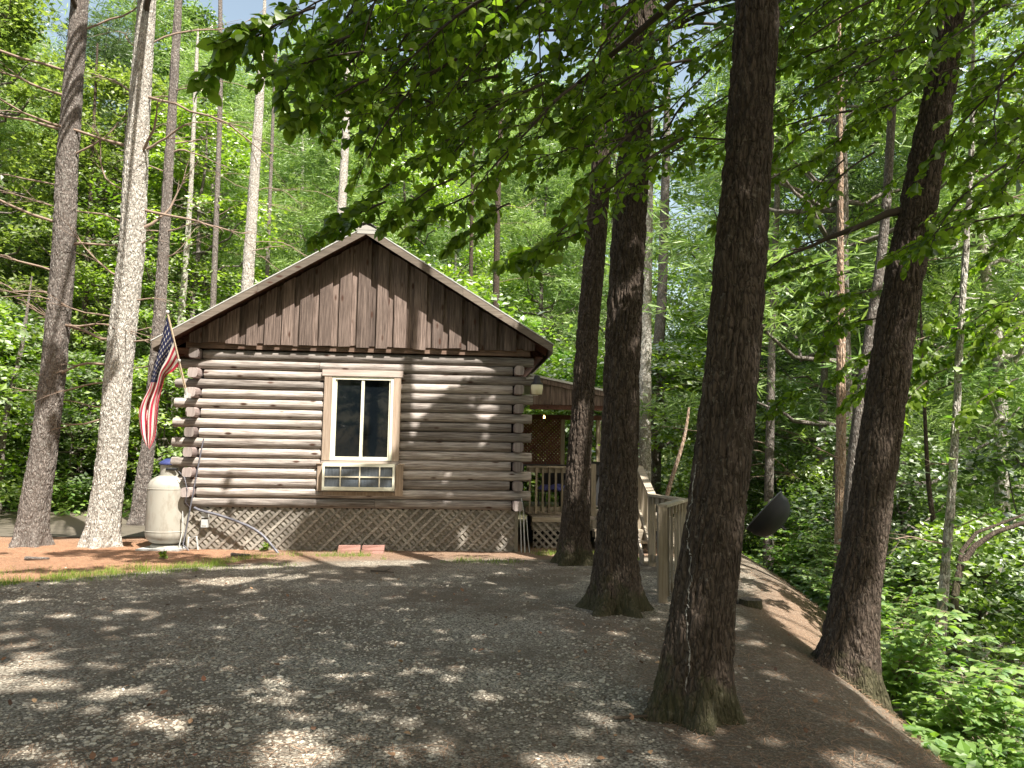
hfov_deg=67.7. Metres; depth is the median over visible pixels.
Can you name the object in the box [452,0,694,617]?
pine tree
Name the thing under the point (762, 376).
broadleaf tree
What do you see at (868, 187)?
broadleaf tree
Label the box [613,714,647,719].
fallen stick
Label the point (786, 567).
shrub
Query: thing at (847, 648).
broadleaf tree
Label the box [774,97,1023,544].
pine tree
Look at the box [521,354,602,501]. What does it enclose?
young tree
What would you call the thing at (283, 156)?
pine tree
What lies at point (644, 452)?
pine tree
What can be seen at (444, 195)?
broadleaf tree
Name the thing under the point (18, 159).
pine tree
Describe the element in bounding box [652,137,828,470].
tree
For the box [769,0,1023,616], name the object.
broadleaf tree
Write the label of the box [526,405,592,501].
young tree
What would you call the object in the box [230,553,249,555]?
fallen stick
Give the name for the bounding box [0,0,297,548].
pine tree
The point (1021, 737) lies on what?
shrub
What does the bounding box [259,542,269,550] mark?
weed
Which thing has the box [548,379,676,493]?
young tree
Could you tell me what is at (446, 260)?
pine tree
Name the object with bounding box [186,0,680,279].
broadleaf tree
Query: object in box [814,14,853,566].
dead tree
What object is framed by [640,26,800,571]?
pine tree
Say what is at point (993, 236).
pine tree
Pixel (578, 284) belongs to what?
broadleaf tree
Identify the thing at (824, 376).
pine tree
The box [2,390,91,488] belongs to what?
young tree
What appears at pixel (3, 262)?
broadleaf tree
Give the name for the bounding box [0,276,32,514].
broadleaf tree
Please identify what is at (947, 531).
broadleaf tree
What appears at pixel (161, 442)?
young tree
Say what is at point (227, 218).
pine tree
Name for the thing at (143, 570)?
grass
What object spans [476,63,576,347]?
pine tree
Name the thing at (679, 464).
broadleaf tree
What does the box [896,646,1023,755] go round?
shrub
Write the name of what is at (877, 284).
broadleaf tree
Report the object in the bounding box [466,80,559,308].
pine tree
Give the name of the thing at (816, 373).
pine tree
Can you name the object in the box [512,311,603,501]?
young tree
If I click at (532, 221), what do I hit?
pine tree
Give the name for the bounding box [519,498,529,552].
cable
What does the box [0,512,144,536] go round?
road
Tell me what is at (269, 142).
pine tree
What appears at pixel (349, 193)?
pine tree
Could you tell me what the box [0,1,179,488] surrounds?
pine tree
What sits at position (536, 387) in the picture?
yard light
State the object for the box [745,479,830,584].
young tree
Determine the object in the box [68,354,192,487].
young tree
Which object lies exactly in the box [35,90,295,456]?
broadleaf tree
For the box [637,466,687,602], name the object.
stair railing
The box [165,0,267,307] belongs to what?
pine tree
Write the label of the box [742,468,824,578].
young tree
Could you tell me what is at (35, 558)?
fallen stick
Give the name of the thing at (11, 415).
young tree
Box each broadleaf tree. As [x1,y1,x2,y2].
[0,0,121,418]
[0,56,238,453]
[0,82,54,299]
[0,127,184,457]
[0,142,136,382]
[0,168,39,316]
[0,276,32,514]
[14,260,140,455]
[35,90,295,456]
[74,107,238,450]
[76,33,288,456]
[82,0,302,395]
[91,36,184,377]
[131,202,243,450]
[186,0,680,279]
[258,43,488,274]
[347,126,529,316]
[479,106,696,413]
[512,166,669,344]
[556,196,693,356]
[611,0,1023,718]
[652,85,871,555]
[661,310,700,497]
[664,290,789,493]
[668,248,818,521]
[676,230,818,521]
[764,244,952,556]
[782,276,992,531]
[841,3,900,539]
[888,0,1023,721]
[904,227,1023,519]
[920,307,949,633]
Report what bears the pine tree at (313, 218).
on the ground at (436, 569)
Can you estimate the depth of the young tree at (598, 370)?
24.78 m
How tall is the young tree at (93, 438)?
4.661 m
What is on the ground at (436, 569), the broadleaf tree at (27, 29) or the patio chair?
the broadleaf tree at (27, 29)
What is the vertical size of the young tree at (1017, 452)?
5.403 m
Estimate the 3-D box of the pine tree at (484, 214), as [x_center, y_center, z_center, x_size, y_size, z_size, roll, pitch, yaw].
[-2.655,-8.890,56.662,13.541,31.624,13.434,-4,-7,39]
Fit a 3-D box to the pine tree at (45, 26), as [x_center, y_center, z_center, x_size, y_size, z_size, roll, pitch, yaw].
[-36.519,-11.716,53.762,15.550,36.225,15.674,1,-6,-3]
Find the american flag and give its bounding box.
[139,310,190,448]
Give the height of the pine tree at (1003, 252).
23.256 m
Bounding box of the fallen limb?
[950,513,1023,674]
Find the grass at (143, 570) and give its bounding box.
[0,545,639,586]
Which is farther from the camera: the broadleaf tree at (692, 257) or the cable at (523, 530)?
the broadleaf tree at (692, 257)
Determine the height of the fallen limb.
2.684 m
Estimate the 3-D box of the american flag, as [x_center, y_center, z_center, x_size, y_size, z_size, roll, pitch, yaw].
[-5.668,-0.066,12.260,0.758,2.224,0.709,1,-6,0]
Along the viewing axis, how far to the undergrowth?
6.64 m
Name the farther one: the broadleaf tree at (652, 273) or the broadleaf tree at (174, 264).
the broadleaf tree at (652, 273)
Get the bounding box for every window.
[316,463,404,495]
[321,369,402,464]
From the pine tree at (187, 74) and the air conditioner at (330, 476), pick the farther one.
the pine tree at (187, 74)
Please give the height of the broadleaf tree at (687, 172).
16.273 m
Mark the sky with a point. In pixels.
(233, 10)
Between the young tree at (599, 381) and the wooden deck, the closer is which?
the wooden deck
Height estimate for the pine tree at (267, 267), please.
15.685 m
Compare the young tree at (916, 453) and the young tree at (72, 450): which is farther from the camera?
the young tree at (72, 450)
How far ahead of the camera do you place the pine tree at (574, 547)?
11.93 m
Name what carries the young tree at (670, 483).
on the ground at (436, 569)
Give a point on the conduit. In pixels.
(243, 524)
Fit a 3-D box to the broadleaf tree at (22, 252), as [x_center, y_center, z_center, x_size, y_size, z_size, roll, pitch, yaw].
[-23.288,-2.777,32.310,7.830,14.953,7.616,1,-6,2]
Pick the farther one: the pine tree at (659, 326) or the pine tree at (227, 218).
the pine tree at (227, 218)
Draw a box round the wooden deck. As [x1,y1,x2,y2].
[522,464,673,550]
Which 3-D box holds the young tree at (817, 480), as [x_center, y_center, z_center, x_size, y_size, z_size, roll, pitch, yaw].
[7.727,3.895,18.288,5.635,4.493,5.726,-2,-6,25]
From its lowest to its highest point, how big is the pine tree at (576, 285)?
21.922 m
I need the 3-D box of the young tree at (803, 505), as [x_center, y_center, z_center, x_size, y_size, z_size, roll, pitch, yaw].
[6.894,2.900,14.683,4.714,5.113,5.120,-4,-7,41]
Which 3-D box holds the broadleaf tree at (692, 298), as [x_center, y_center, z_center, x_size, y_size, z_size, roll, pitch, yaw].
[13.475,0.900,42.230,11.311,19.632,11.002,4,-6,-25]
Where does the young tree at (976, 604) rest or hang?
on the ground at (436, 569)
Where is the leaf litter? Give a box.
[1,552,863,767]
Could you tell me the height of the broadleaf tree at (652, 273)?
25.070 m
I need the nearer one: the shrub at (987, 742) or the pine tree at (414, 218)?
the shrub at (987, 742)
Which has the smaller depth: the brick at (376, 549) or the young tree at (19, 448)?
the brick at (376, 549)
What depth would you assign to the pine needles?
5.15 m
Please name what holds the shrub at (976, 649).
on the ground at (436, 569)
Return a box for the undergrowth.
[2,469,1023,767]
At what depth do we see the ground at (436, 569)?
6.02 m
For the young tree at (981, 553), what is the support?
on the ground at (436, 569)
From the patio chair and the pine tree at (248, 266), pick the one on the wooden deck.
the patio chair
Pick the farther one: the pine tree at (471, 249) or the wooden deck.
the pine tree at (471, 249)
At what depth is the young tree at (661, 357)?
19.87 m
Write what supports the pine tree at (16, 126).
on the ground at (436, 569)
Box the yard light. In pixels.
[526,375,542,395]
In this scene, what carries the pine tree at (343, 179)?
on the ground at (436, 569)
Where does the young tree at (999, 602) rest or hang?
on the ground at (436, 569)
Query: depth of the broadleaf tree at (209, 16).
48.27 m
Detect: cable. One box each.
[182,438,203,550]
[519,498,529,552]
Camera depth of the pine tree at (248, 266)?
21.51 m
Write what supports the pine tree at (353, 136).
on the ground at (436, 569)
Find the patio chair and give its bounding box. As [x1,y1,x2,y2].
[537,462,565,511]
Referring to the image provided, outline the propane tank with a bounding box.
[144,458,189,548]
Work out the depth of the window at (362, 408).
13.12 m
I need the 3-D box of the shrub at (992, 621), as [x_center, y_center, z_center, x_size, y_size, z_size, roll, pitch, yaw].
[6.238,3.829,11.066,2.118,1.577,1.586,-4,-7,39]
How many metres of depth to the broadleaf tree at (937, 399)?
26.66 m
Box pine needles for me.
[0,538,951,767]
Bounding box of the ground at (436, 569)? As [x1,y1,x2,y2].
[0,431,1020,767]
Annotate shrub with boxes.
[52,465,90,510]
[750,512,830,589]
[767,526,906,598]
[774,530,912,604]
[791,533,892,607]
[801,544,916,611]
[811,547,971,635]
[880,585,938,670]
[881,593,1003,705]
[881,607,1023,695]
[883,594,1022,656]
[887,630,1012,693]
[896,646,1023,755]
[908,651,1023,729]
[918,671,1023,767]
[1003,716,1023,759]
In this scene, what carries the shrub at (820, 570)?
on the ground at (436, 569)
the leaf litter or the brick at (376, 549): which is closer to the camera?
the leaf litter
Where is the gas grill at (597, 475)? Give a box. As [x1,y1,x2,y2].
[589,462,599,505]
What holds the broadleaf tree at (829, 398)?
on the ground at (436, 569)
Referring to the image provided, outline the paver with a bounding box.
[135,546,185,550]
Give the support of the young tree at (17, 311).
on the ground at (436, 569)
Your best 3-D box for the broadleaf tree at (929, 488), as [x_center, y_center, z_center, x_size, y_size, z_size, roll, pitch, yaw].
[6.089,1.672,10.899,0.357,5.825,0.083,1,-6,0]
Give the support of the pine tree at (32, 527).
on the ground at (436, 569)
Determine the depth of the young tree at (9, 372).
18.56 m
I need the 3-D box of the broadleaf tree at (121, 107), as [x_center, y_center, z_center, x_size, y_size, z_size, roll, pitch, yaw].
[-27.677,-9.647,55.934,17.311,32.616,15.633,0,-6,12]
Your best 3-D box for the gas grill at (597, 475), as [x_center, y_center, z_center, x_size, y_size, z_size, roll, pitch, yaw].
[1.656,2.172,16.406,1.500,1.008,0.540,1,-6,-4]
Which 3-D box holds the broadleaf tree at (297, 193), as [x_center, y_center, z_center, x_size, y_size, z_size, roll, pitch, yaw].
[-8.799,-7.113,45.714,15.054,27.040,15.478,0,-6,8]
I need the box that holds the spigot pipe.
[178,511,198,549]
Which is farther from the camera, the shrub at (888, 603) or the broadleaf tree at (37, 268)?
the broadleaf tree at (37, 268)
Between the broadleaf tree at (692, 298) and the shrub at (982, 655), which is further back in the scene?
the broadleaf tree at (692, 298)
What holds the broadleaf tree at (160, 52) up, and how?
on the ground at (436, 569)
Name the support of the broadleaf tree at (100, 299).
on the ground at (436, 569)
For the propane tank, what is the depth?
12.62 m
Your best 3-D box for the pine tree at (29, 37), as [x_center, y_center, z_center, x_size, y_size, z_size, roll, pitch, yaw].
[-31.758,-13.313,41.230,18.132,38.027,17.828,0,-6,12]
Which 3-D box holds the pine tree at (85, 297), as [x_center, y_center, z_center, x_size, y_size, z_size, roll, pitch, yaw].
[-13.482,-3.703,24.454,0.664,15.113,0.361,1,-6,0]
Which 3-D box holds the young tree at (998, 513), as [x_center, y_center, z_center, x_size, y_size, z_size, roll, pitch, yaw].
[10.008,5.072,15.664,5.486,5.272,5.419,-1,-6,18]
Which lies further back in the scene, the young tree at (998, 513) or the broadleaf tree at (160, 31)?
the broadleaf tree at (160, 31)
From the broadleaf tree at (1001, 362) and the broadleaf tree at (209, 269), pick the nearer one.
the broadleaf tree at (1001, 362)
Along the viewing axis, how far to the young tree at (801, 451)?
19.95 m
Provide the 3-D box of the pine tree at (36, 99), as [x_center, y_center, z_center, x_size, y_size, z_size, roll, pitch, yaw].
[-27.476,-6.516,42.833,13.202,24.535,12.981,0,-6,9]
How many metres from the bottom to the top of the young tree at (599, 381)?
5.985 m
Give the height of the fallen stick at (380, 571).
0.045 m
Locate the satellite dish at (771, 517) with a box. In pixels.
[736,491,789,603]
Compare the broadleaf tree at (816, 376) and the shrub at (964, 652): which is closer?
the shrub at (964, 652)
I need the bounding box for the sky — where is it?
[25,0,1023,396]
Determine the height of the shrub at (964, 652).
1.008 m
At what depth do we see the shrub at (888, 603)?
9.67 m
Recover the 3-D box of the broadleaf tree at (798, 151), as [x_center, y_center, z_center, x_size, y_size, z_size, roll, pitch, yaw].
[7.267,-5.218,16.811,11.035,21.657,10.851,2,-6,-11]
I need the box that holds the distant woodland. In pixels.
[88,299,933,531]
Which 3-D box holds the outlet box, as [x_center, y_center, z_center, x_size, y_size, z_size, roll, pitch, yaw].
[-5.113,2.264,12.727,0.110,0.240,0.080,1,-6,0]
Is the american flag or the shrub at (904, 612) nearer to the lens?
the shrub at (904, 612)
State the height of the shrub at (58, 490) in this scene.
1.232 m
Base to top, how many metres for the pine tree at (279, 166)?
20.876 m
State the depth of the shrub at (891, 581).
10.77 m
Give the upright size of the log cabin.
5.626 m
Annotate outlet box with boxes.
[201,513,208,526]
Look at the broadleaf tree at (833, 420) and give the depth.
34.35 m
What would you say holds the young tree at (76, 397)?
on the ground at (436, 569)
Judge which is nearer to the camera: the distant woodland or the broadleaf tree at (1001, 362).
the broadleaf tree at (1001, 362)
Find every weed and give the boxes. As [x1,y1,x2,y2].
[158,548,167,558]
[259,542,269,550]
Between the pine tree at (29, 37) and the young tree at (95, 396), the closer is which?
the young tree at (95, 396)
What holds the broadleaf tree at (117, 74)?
on the ground at (436, 569)
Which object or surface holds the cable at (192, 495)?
attached to the log cabin
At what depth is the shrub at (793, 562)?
13.67 m
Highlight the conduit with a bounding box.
[193,507,279,552]
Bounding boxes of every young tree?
[0,297,84,491]
[0,301,102,507]
[0,313,136,494]
[0,319,94,479]
[0,325,98,501]
[0,348,168,509]
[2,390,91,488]
[14,383,97,480]
[56,379,157,487]
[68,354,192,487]
[87,401,164,494]
[129,407,184,476]
[132,374,191,475]
[451,276,571,489]
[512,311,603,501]
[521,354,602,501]
[524,349,668,500]
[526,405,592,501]
[531,337,807,506]
[533,340,692,501]
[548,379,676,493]
[656,407,689,546]
[742,413,830,567]
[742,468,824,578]
[743,456,918,564]
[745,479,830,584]
[760,411,1014,601]
[779,433,1023,631]
[881,514,1023,713]
[883,411,1023,727]
[909,501,1023,627]
[910,550,1018,659]
[965,578,1023,659]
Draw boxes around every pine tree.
[0,0,68,274]
[0,0,166,547]
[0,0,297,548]
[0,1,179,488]
[0,8,113,342]
[0,98,102,363]
[2,58,92,381]
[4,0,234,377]
[17,0,66,62]
[69,23,300,429]
[74,43,98,503]
[79,42,288,422]
[80,0,233,524]
[144,28,235,458]
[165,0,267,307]
[174,157,263,300]
[178,0,312,291]
[205,15,376,288]
[213,52,337,282]
[223,75,315,223]
[224,50,434,272]
[224,95,335,290]
[231,53,306,278]
[262,26,434,248]
[285,59,404,241]
[293,135,402,251]
[349,137,445,261]
[365,0,572,365]
[392,20,571,348]
[407,137,520,318]
[424,60,550,313]
[436,58,521,297]
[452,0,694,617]
[465,83,607,491]
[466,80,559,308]
[469,139,473,289]
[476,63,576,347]
[479,75,605,411]
[509,150,610,456]
[514,136,616,413]
[519,15,709,414]
[550,0,865,565]
[601,82,702,482]
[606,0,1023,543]
[639,0,779,735]
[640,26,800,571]
[651,22,705,512]
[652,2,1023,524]
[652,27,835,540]
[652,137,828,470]
[746,129,979,541]
[751,92,835,540]
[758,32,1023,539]
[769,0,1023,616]
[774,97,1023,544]
[902,197,1023,543]
[944,79,1023,578]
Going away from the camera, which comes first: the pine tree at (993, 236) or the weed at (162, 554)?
the weed at (162, 554)
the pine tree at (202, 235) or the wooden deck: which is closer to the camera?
the wooden deck
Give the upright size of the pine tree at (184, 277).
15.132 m
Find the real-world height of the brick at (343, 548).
0.133 m
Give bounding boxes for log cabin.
[151,222,642,551]
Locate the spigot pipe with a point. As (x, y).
(188, 537)
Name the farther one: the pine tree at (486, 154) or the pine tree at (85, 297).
the pine tree at (486, 154)
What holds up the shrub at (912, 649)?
on the ground at (436, 569)
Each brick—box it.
[337,544,360,553]
[361,545,384,553]
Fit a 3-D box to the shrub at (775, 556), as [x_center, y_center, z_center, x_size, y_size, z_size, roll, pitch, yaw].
[5.258,3.193,14.397,1.516,1.508,2.024,-1,-6,17]
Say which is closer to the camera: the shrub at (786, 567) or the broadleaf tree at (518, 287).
the shrub at (786, 567)
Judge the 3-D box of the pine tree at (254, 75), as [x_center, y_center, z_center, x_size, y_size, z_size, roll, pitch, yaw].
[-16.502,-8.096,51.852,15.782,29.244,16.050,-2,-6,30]
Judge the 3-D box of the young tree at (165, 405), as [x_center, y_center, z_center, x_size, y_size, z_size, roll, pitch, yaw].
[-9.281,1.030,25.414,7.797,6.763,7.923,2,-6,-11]
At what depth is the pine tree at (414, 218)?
40.71 m
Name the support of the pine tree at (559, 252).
on the ground at (436, 569)
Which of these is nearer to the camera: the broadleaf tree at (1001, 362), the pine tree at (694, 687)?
the pine tree at (694, 687)
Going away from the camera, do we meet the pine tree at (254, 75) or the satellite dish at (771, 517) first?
the satellite dish at (771, 517)
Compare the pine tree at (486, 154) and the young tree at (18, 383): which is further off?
the pine tree at (486, 154)
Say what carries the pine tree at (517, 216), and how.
on the ground at (436, 569)
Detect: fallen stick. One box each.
[24,556,49,559]
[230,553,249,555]
[370,569,393,572]
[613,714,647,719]
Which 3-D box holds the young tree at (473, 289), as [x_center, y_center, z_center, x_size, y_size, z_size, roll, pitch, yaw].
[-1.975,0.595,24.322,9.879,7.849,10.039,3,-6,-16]
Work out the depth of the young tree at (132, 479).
28.93 m
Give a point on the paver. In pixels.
(147, 548)
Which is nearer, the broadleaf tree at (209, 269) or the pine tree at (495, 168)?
the broadleaf tree at (209, 269)
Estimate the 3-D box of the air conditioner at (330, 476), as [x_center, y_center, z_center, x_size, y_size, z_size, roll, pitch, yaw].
[-2.577,1.621,12.968,1.480,0.545,0.290,1,-6,-4]
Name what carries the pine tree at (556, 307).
on the ground at (436, 569)
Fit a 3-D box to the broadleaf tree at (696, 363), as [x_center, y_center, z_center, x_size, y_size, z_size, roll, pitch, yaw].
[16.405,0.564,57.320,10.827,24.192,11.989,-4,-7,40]
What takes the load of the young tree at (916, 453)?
on the ground at (436, 569)
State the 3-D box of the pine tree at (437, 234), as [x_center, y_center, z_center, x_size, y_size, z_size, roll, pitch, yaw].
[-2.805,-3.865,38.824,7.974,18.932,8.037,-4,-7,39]
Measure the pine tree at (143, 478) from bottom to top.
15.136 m
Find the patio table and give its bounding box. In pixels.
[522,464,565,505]
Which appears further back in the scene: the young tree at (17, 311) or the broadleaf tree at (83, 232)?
the broadleaf tree at (83, 232)

